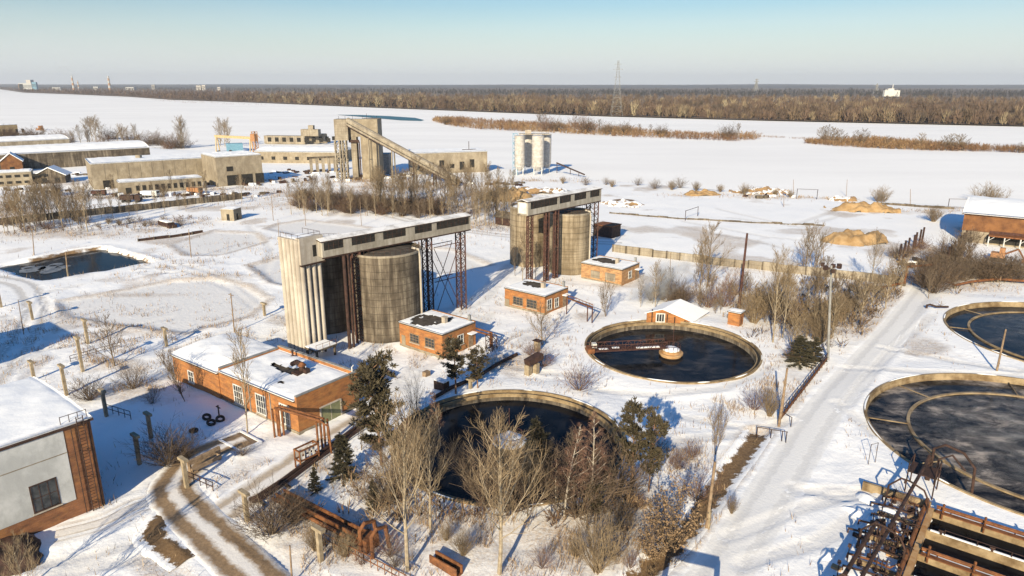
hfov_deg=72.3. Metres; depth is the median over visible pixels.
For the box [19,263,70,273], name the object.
ice floes
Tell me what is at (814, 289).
bare tree
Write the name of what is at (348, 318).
riser pipe
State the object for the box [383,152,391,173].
silo
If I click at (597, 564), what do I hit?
bare shrub
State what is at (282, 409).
pipe trestle
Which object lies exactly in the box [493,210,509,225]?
sunken shed
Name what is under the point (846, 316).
bare tree
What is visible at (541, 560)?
bare shrub
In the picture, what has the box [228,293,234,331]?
utility pole
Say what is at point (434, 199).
bare tree
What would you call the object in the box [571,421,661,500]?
bare shrub
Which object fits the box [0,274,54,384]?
track
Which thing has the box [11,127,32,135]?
bare shrub
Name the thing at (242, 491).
pipe post
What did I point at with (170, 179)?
bare tree
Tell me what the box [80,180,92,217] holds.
bare tree
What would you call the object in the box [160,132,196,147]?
bare shrub
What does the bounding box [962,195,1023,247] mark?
warehouse
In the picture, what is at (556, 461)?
birch tree
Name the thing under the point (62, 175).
gable house
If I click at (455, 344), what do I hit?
pine tree
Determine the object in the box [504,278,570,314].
pump house
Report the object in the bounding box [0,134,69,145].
storage shed
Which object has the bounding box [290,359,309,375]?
roof ventilator
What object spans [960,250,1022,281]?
bare shrub
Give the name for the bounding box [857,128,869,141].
bare tree
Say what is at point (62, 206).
bare tree
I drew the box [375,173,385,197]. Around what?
bare tree
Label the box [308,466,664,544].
undergrowth
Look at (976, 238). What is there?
bare tree
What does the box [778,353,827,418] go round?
rusty railing
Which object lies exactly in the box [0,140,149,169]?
long shed
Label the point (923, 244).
bare shrub
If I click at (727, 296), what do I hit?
bare shrub
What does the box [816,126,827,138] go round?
bare tree
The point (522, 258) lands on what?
bare tree
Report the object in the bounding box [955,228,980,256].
bare tree
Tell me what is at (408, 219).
back track
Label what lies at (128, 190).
window
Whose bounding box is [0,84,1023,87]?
hills
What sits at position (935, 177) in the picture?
river
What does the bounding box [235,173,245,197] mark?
bare tree
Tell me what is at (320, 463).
dry grass
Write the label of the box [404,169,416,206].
bare tree
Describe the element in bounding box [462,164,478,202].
bare tree
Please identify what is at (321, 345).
loading platform
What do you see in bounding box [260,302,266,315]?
pipe post
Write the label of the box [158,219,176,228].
wreck
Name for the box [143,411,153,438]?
pipe post
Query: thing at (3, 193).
bare tree
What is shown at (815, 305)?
bare tree
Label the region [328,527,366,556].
bare shrub
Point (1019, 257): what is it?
bare shrub
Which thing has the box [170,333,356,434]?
pump hall
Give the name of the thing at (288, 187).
bare tree
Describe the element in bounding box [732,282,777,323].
bare shrub
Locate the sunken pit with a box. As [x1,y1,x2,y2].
[218,430,261,451]
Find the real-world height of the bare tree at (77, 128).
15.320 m
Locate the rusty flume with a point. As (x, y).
(333, 520)
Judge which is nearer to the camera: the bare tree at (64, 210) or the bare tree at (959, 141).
the bare tree at (64, 210)
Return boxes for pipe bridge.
[473,327,496,351]
[566,295,592,322]
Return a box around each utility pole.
[18,300,23,333]
[65,252,68,276]
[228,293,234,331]
[289,545,292,575]
[706,461,715,528]
[777,368,787,426]
[995,329,1006,370]
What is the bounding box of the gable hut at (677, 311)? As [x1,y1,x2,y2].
[645,299,708,322]
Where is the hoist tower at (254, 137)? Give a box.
[250,131,259,151]
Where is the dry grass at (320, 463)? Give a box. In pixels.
[0,145,1021,575]
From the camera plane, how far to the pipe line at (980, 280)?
155.54 m
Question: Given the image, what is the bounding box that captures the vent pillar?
[532,338,541,351]
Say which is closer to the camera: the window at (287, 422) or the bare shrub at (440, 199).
the window at (287, 422)
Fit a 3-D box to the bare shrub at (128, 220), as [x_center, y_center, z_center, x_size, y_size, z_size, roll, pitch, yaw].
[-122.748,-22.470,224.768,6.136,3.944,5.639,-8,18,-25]
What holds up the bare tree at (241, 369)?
on the ground at (840, 476)
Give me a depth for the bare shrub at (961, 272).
156.90 m
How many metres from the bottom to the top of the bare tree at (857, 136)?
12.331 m
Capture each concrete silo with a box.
[311,233,353,334]
[349,242,422,343]
[509,199,547,267]
[548,205,591,275]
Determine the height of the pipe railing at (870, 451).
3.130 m
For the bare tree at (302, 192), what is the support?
on the ground at (840, 476)
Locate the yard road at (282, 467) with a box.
[214,408,388,518]
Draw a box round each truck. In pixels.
[90,190,106,195]
[119,194,141,202]
[140,190,159,197]
[186,187,202,193]
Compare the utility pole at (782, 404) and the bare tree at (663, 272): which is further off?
the bare tree at (663, 272)
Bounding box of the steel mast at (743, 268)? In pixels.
[738,233,747,305]
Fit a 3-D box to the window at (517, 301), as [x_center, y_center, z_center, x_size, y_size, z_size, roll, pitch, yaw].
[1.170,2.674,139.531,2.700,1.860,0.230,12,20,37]
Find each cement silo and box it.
[514,135,524,174]
[524,135,531,171]
[532,135,543,175]
[543,134,551,172]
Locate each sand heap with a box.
[20,533,39,539]
[481,186,532,201]
[516,186,569,193]
[600,199,643,207]
[684,189,719,195]
[729,186,788,194]
[822,229,887,246]
[824,201,900,212]
[828,195,858,201]
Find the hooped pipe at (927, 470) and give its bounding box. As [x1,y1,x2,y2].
[837,444,976,575]
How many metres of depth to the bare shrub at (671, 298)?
139.59 m
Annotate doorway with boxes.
[227,175,238,185]
[241,174,252,183]
[255,173,264,182]
[985,235,1023,245]
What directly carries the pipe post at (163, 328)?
on the ground at (840, 476)
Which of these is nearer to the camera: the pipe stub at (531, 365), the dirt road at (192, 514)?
the dirt road at (192, 514)
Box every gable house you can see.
[0,151,23,169]
[34,165,71,183]
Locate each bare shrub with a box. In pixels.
[0,121,23,136]
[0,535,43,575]
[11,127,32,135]
[16,126,48,135]
[16,222,31,231]
[25,178,42,191]
[39,219,61,228]
[45,173,67,191]
[49,180,64,193]
[60,370,115,401]
[63,132,80,142]
[96,122,120,139]
[98,135,119,141]
[108,356,156,390]
[114,410,206,469]
[119,131,143,139]
[122,212,138,223]
[135,127,173,144]
[141,387,162,403]
[151,137,166,145]
[152,130,193,148]
[153,181,171,194]
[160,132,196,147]
[160,431,202,461]
[162,140,176,148]
[172,216,184,225]
[214,472,319,544]
[228,437,254,456]
[264,477,321,525]
[289,194,307,207]
[290,186,314,199]
[298,520,332,551]
[304,199,318,210]
[307,195,324,208]
[319,200,335,210]
[321,193,353,206]
[326,198,358,212]
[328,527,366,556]
[329,193,355,211]
[332,187,350,200]
[335,196,362,213]
[345,194,373,208]
[345,439,433,507]
[350,543,373,565]
[357,191,378,209]
[362,519,410,558]
[363,199,389,213]
[370,194,396,214]
[371,191,406,208]
[375,201,390,214]
[384,546,404,569]
[389,199,413,216]
[401,363,426,418]
[405,194,427,207]
[405,202,421,213]
[405,406,424,423]
[410,192,443,213]
[410,206,427,217]
[427,198,449,214]
[430,194,448,205]
[434,521,455,540]
[439,115,451,124]
[446,423,570,520]
[446,528,475,555]
[452,115,465,124]
[520,338,541,354]
[523,420,643,533]
[525,539,557,569]
[527,343,561,367]
[535,115,557,131]
[546,117,566,131]
[557,357,605,395]
[561,504,641,574]
[563,533,586,557]
[567,113,596,132]
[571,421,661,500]
[575,118,598,132]
[580,177,591,184]
[599,119,614,133]
[600,495,643,530]
[604,538,626,561]
[615,122,635,134]
[618,551,641,568]
[630,493,646,507]
[642,281,658,300]
[648,178,661,188]
[650,125,668,136]
[651,276,670,299]
[654,437,669,448]
[656,274,693,301]
[664,448,694,470]
[667,179,676,189]
[668,458,726,504]
[672,277,695,302]
[675,178,686,187]
[680,438,703,459]
[687,279,727,307]
[691,180,700,190]
[710,276,737,306]
[715,122,739,138]
[722,267,756,294]
[727,495,741,513]
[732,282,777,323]
[737,184,749,194]
[737,385,768,410]
[757,384,790,416]
[778,341,801,357]
[799,297,846,333]
[802,309,840,342]
[824,286,857,318]
[870,185,893,201]
[887,240,908,258]
[893,484,918,511]
[898,251,958,287]
[901,245,915,256]
[904,240,923,253]
[908,250,970,293]
[913,238,933,248]
[921,206,948,221]
[922,234,981,267]
[923,228,979,267]
[942,257,970,281]
[950,253,988,278]
[952,253,986,280]
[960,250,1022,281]
[961,249,997,273]
[964,182,1013,197]
[965,249,994,267]
[972,255,1004,281]
[980,248,1023,281]
[990,249,1023,281]
[1000,246,1023,268]
[1003,260,1023,278]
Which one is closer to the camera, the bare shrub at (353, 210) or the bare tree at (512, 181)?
the bare shrub at (353, 210)
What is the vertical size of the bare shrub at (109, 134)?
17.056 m
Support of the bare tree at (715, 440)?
on the ground at (840, 476)
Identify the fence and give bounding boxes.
[69,342,121,361]
[107,404,130,417]
[187,471,213,490]
[322,533,406,575]
[609,212,823,225]
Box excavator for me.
[989,247,1023,261]
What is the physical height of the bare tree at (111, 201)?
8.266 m
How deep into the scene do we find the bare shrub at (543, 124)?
679.11 m
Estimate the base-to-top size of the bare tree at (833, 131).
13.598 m
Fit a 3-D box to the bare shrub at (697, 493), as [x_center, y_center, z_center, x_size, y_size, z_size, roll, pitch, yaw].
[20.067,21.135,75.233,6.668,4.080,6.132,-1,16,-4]
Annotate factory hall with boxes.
[85,152,204,189]
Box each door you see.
[319,398,342,424]
[401,335,405,344]
[468,335,472,346]
[563,296,565,306]
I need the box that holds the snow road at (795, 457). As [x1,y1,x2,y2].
[684,287,939,575]
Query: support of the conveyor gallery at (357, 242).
on the ground at (840, 476)
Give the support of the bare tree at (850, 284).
on the ground at (840, 476)
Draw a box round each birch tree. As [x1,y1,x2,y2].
[426,392,444,444]
[546,460,568,508]
[552,422,593,518]
[571,411,611,511]
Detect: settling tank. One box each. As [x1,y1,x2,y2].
[390,389,627,507]
[584,320,762,383]
[864,373,1023,515]
[943,301,1023,361]
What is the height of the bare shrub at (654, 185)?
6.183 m
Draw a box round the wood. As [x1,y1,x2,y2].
[1,87,1023,125]
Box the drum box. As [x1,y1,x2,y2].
[422,370,430,376]
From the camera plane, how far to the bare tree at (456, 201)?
242.54 m
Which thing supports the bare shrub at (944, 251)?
on the ground at (840, 476)
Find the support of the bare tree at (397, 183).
on the ground at (840, 476)
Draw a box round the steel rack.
[293,440,319,466]
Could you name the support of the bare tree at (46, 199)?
on the ground at (840, 476)
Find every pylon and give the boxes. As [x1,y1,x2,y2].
[610,62,622,115]
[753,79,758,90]
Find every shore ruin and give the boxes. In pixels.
[264,125,330,143]
[308,133,334,143]
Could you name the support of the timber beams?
on the ground at (840, 476)
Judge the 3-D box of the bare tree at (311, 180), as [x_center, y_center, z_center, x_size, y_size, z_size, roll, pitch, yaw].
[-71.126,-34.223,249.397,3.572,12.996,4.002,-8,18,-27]
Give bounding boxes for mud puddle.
[132,511,194,571]
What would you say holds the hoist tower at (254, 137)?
on the ground at (840, 476)
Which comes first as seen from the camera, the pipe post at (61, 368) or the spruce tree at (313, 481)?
the spruce tree at (313, 481)
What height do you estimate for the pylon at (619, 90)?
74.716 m
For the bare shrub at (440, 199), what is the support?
on the ground at (840, 476)
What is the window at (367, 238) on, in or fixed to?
in the conveyor gallery at (357, 242)
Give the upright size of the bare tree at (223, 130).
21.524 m
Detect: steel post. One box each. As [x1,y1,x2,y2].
[897,244,902,260]
[899,240,906,265]
[921,227,925,243]
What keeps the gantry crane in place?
on the ground at (840, 476)
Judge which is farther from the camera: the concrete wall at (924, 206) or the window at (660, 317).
the concrete wall at (924, 206)
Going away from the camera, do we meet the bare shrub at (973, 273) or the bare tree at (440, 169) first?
the bare shrub at (973, 273)
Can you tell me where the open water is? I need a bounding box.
[347,115,421,120]
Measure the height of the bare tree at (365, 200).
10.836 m
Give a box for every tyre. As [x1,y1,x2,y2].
[202,413,210,420]
[206,419,215,425]
[215,415,224,421]
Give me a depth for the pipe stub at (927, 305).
138.19 m
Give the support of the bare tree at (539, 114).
on the river
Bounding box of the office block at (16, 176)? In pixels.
[0,168,46,186]
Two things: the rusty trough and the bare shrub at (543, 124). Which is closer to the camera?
the rusty trough
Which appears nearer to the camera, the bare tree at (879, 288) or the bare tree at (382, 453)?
the bare tree at (382, 453)
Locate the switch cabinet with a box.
[434,377,448,390]
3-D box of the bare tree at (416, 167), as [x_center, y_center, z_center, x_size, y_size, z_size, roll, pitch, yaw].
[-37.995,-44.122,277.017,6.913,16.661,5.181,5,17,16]
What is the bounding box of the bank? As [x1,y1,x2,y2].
[0,88,1023,125]
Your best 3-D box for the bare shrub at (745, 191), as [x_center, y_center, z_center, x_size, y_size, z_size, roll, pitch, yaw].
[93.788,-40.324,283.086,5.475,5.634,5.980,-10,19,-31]
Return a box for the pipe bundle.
[249,420,369,505]
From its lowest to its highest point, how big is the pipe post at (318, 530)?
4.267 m
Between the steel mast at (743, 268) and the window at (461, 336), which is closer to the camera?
the window at (461, 336)
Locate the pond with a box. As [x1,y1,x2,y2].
[1,250,147,280]
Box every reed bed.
[432,115,762,140]
[803,134,1023,152]
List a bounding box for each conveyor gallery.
[316,212,471,343]
[517,186,602,281]
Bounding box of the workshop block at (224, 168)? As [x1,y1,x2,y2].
[201,150,264,186]
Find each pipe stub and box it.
[524,351,543,375]
[926,304,948,307]
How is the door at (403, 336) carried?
in the pump house at (428, 332)
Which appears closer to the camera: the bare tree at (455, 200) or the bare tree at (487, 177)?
the bare tree at (455, 200)
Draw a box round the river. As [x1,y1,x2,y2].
[0,89,1023,206]
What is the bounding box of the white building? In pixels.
[882,84,899,95]
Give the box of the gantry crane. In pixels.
[214,135,253,151]
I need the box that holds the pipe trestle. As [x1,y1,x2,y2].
[271,405,331,453]
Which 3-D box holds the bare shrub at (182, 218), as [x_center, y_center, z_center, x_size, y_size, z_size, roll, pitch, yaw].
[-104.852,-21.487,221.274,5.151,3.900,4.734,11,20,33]
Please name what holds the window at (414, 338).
in the pump house at (428, 332)
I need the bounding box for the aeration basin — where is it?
[903,504,1023,575]
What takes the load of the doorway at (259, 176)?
in the workshop block at (224, 168)
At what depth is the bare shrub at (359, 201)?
249.71 m
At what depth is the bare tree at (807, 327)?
121.35 m
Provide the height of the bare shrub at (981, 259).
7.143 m
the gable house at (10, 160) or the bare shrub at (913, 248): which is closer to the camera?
the bare shrub at (913, 248)
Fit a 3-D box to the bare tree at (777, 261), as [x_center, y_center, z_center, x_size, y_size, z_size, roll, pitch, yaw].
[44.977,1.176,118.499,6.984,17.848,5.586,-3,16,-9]
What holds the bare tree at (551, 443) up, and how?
on the ground at (840, 476)
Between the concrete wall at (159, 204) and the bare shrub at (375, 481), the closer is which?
the bare shrub at (375, 481)
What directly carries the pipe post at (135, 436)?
on the ground at (840, 476)
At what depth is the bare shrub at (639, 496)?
73.62 m
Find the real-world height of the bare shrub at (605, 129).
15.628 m
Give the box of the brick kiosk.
[727,308,744,326]
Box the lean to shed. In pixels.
[116,174,212,193]
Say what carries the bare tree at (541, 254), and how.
on the ground at (840, 476)
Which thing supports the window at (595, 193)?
in the conveyor gallery at (545, 205)
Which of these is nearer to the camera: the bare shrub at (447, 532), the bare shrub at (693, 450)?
the bare shrub at (447, 532)
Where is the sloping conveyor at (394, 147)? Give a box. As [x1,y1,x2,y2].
[346,118,458,185]
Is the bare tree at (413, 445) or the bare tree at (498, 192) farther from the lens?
the bare tree at (498, 192)
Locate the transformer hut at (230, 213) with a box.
[220,206,241,220]
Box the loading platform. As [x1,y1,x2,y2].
[304,339,336,357]
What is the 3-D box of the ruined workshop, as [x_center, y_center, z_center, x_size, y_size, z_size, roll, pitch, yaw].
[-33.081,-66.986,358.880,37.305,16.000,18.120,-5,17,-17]
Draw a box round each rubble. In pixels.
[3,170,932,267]
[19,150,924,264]
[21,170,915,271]
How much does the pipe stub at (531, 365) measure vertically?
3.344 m
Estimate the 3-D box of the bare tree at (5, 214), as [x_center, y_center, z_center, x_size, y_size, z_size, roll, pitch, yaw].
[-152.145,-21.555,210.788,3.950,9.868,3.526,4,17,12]
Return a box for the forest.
[0,86,1023,97]
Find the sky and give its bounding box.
[0,0,1023,84]
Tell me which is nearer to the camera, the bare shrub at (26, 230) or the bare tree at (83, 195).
the bare shrub at (26, 230)
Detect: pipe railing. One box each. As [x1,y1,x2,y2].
[756,427,786,442]
[868,442,878,463]
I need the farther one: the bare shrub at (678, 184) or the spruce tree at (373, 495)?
the bare shrub at (678, 184)
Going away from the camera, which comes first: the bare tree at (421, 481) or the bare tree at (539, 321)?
the bare tree at (421, 481)
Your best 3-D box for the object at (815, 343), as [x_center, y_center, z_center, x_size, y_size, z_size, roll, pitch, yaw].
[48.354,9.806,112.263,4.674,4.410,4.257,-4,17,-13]
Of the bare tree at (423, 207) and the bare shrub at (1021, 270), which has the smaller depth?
the bare shrub at (1021, 270)
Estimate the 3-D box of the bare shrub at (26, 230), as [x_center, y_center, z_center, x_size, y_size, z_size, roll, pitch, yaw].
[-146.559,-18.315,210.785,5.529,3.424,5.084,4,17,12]
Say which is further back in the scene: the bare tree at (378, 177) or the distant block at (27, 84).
the distant block at (27, 84)
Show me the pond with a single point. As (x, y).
(92, 261)
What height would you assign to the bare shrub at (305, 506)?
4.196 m
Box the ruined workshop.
[408,141,486,173]
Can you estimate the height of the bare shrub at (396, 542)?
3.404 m
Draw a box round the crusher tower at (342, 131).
[334,113,383,179]
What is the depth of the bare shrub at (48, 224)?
215.41 m
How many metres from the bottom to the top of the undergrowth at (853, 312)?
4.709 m
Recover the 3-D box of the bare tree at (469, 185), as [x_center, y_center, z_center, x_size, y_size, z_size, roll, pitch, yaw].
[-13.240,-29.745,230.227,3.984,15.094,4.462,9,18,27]
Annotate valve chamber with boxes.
[819,481,931,575]
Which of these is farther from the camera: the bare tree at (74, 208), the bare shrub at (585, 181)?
the bare shrub at (585, 181)
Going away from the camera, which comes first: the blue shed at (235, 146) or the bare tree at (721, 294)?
the bare tree at (721, 294)
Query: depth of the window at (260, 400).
93.45 m
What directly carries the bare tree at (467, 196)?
on the ground at (840, 476)
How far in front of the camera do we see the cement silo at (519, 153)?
340.00 m
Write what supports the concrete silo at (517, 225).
on the ground at (840, 476)
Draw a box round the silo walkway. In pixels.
[519,130,549,134]
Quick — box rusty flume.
[272,489,390,559]
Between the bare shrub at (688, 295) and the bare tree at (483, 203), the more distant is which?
the bare tree at (483, 203)
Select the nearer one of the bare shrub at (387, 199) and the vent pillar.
the vent pillar
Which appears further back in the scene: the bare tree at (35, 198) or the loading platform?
the bare tree at (35, 198)
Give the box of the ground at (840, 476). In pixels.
[0,146,1023,575]
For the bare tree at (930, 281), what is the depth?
145.58 m
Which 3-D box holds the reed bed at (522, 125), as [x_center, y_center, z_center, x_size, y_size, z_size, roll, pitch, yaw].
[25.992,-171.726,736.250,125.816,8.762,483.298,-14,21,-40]
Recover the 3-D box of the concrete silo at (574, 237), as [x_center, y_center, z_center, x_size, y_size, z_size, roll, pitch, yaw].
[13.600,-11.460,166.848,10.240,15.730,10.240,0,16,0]
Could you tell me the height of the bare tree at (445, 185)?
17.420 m
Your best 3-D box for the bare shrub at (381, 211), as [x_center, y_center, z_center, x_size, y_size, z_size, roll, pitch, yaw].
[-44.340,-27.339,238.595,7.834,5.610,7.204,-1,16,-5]
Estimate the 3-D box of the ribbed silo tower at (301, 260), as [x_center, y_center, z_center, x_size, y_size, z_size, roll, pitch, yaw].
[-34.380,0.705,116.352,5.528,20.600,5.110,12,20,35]
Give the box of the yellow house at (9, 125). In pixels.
[0,123,23,135]
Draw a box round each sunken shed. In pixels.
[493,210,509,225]
[594,221,621,237]
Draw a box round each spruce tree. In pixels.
[305,467,323,495]
[325,432,361,486]
[365,480,384,511]
[518,415,558,498]
[782,335,816,369]
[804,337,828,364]
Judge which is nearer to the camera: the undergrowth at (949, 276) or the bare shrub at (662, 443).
the bare shrub at (662, 443)
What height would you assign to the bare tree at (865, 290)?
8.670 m
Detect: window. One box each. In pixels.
[28,477,62,515]
[126,188,131,193]
[187,370,194,384]
[232,383,244,407]
[255,392,267,417]
[279,402,291,427]
[323,239,343,250]
[352,234,374,245]
[383,228,405,239]
[410,333,419,344]
[415,224,431,233]
[424,337,434,349]
[437,217,468,229]
[458,333,464,344]
[512,296,522,306]
[526,298,536,310]
[531,198,556,208]
[547,298,551,310]
[554,297,558,308]
[560,195,570,203]
[574,192,585,200]
[590,190,599,197]
[628,270,631,278]
[656,313,664,321]
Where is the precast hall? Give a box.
[254,146,351,163]
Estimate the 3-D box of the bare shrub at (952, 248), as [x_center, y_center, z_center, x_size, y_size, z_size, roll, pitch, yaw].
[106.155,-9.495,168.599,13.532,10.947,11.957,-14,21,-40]
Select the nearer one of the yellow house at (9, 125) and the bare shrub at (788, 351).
the bare shrub at (788, 351)
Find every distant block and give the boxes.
[18,80,33,89]
[32,82,37,89]
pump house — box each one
[398,309,476,359]
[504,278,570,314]
[581,255,641,285]
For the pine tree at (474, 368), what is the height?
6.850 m
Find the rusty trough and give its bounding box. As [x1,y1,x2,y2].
[429,550,462,575]
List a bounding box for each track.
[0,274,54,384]
[53,494,150,543]
[261,197,621,244]
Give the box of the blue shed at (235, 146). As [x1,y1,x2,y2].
[226,143,242,150]
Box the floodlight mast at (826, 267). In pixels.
[821,262,841,359]
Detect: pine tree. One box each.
[340,349,406,459]
[436,334,470,393]
[464,345,491,387]
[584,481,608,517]
[611,395,648,487]
[635,404,671,491]
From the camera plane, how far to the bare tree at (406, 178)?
271.18 m
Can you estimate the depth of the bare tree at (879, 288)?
136.33 m
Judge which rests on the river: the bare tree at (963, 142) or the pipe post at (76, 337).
the bare tree at (963, 142)
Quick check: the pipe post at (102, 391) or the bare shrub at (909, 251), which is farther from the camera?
the bare shrub at (909, 251)
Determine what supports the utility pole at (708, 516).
on the ground at (840, 476)
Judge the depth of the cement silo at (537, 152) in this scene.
339.56 m
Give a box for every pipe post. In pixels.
[26,301,33,319]
[27,359,35,376]
[57,363,67,395]
[73,335,84,371]
[80,318,89,343]
[98,388,108,416]
[130,432,141,465]
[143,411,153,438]
[160,326,167,346]
[177,455,188,488]
[237,488,249,521]
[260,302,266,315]
[311,523,324,562]
[465,377,474,388]
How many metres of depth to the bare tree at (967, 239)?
173.57 m
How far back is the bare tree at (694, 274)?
149.31 m
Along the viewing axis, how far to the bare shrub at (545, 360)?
110.54 m
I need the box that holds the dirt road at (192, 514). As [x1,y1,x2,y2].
[146,432,290,575]
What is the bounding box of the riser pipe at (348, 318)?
[342,255,354,348]
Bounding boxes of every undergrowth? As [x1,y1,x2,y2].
[3,189,259,233]
[251,175,502,229]
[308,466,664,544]
[637,437,757,575]
[656,274,769,318]
[733,270,945,349]
[888,246,1021,293]
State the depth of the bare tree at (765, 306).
130.67 m
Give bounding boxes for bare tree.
[0,189,11,216]
[0,201,6,233]
[1,181,19,226]
[1,185,28,227]
[2,200,9,229]
[4,201,14,231]
[10,185,28,232]
[16,200,30,226]
[20,200,34,232]
[22,183,38,231]
[23,183,36,222]
[26,180,43,221]
[29,177,48,218]
[34,197,46,219]
[36,183,52,222]
[37,183,58,226]
[46,180,61,211]
[49,187,63,226]
[51,193,67,222]
[57,196,68,222]
[60,197,71,229]
[63,186,78,222]
[67,195,73,224]
[69,194,81,224]
[69,200,83,227]
[70,178,77,197]
[72,126,83,142]
[72,183,91,231]
[77,185,89,214]
[80,118,88,138]
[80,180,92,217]
[81,313,125,365]
[82,116,98,140]
[87,116,97,138]
[92,117,103,140]
[93,191,103,216]
[107,196,113,218]
[113,193,121,212]
[115,123,123,139]
[124,194,130,214]
[130,123,138,138]
[132,199,140,216]
[152,347,184,401]
[158,188,167,210]
[166,170,172,191]
[171,115,185,148]
[174,120,188,148]
[197,184,201,203]
[200,171,207,191]
[212,119,222,145]
[216,121,230,142]
[220,118,230,142]
[224,321,254,432]
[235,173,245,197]
[284,180,295,214]
[292,178,300,209]
[296,180,308,212]
[301,189,308,212]
[306,175,314,203]
[308,174,324,212]
[316,185,325,215]
[320,172,333,211]
[321,181,332,215]
[327,180,334,212]
[339,181,347,199]
[340,390,440,571]
[345,188,353,211]
[347,186,356,202]
[351,411,363,449]
[359,186,371,215]
[362,434,415,489]
[366,163,381,190]
[366,175,379,215]
[372,165,387,188]
[374,175,387,213]
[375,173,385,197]
[385,177,396,198]
[386,165,399,197]
[389,189,396,217]
[391,173,406,212]
[393,169,407,192]
[394,179,406,210]
[397,416,425,485]
[400,407,460,528]
[401,182,408,214]
[402,167,410,195]
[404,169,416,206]
[404,421,428,506]
[407,156,422,191]
[407,179,415,203]
[408,174,421,209]
[411,180,421,218]
[418,177,426,196]
[420,166,431,199]
[420,199,426,217]
[422,180,435,217]
[425,163,436,188]
[430,188,435,215]
[432,175,438,197]
[436,163,444,193]
[436,164,452,211]
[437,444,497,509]
[440,159,455,201]
[444,177,451,206]
[444,193,451,214]
[444,435,479,490]
[446,168,464,196]
[446,180,456,213]
[448,171,467,211]
[453,189,457,213]
[457,407,558,574]
[459,167,470,210]
[461,162,471,205]
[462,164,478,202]
[462,189,473,213]
[465,177,478,218]
[470,185,479,211]
[472,190,481,227]
[477,163,493,194]
[477,191,488,223]
[478,186,491,225]
[479,186,489,220]
[483,161,490,191]
[483,186,494,213]
[488,175,503,211]
[491,181,501,213]
[491,186,498,221]
[493,165,503,200]
[493,178,502,210]
[496,195,507,225]
[499,186,513,210]
[500,182,509,209]
[502,177,511,201]
[504,191,514,222]
[509,169,515,198]
[510,245,517,270]
[515,234,529,280]
[515,438,546,518]
[522,302,561,344]
[529,241,539,278]
[536,110,541,126]
[538,243,554,275]
[539,438,560,487]
[556,425,590,492]
[569,116,581,130]
[598,278,617,316]
[604,467,617,505]
[637,273,646,292]
[638,286,644,306]
[647,258,663,306]
[659,268,667,295]
[664,265,674,298]
[691,221,735,287]
[691,233,711,283]
[693,270,699,291]
[695,279,709,306]
[705,264,717,291]
[706,398,733,454]
[711,296,719,311]
[719,293,724,313]
[723,277,739,305]
[739,270,750,300]
[746,273,753,289]
[755,279,769,300]
[758,290,770,321]
[759,243,800,341]
[764,270,798,313]
[765,293,789,323]
[768,281,778,325]
[772,263,792,299]
[776,260,803,337]
[785,312,803,345]
[787,306,810,355]
[792,286,801,310]
[794,226,818,266]
[800,313,812,337]
[802,221,833,265]
[803,279,814,298]
[803,282,813,307]
[803,318,812,336]
[809,296,824,335]
[810,258,827,300]
[810,267,823,298]
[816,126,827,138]
[819,124,838,138]
[819,295,834,318]
[820,254,835,298]
[824,289,850,335]
[825,126,839,140]
[831,292,846,335]
[832,129,847,143]
[832,271,847,296]
[841,301,852,319]
[845,272,869,304]
[849,130,863,141]
[851,274,868,316]
[853,279,874,316]
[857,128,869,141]
[866,230,884,283]
[868,267,890,298]
[868,277,884,306]
[877,282,887,304]
[879,265,899,308]
[883,248,912,285]
[884,265,896,287]
[893,260,901,282]
[899,257,911,292]
[914,134,930,143]
[916,247,946,278]
[924,268,937,298]
[939,136,951,149]
[939,254,958,287]
[946,133,956,145]
[949,134,964,148]
[951,237,965,266]
[954,134,971,147]
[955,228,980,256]
[956,232,970,250]
[961,250,980,263]
[964,226,984,252]
[1001,255,1012,270]
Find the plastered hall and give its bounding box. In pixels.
[0,377,104,538]
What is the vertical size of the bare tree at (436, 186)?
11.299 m
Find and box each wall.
[0,193,242,224]
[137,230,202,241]
[612,244,903,285]
[881,202,954,208]
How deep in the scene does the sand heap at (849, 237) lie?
195.78 m
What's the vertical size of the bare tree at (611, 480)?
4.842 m
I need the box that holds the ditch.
[613,429,773,575]
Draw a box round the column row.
[308,156,335,172]
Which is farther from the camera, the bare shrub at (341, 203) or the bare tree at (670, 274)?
the bare shrub at (341, 203)
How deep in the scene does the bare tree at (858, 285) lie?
133.52 m
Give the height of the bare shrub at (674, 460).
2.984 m
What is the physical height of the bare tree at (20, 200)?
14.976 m
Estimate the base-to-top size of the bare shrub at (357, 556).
2.265 m
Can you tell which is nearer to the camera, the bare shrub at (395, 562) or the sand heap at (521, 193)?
the bare shrub at (395, 562)
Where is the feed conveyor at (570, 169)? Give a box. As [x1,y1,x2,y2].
[556,162,584,175]
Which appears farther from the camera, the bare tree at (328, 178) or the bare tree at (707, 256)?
the bare tree at (328, 178)
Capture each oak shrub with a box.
[624,506,676,559]
[635,473,716,550]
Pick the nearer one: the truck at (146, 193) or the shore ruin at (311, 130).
the truck at (146, 193)
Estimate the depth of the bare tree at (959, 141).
481.95 m
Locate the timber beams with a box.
[187,446,221,471]
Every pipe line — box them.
[434,353,517,398]
[883,263,1023,288]
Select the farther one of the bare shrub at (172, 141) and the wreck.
the bare shrub at (172, 141)
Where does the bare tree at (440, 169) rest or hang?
on the ground at (840, 476)
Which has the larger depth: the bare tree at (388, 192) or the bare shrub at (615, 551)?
the bare tree at (388, 192)
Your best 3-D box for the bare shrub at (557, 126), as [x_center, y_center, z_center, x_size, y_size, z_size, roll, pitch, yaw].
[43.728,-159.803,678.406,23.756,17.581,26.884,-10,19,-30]
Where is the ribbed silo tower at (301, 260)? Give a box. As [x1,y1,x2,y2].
[278,228,326,353]

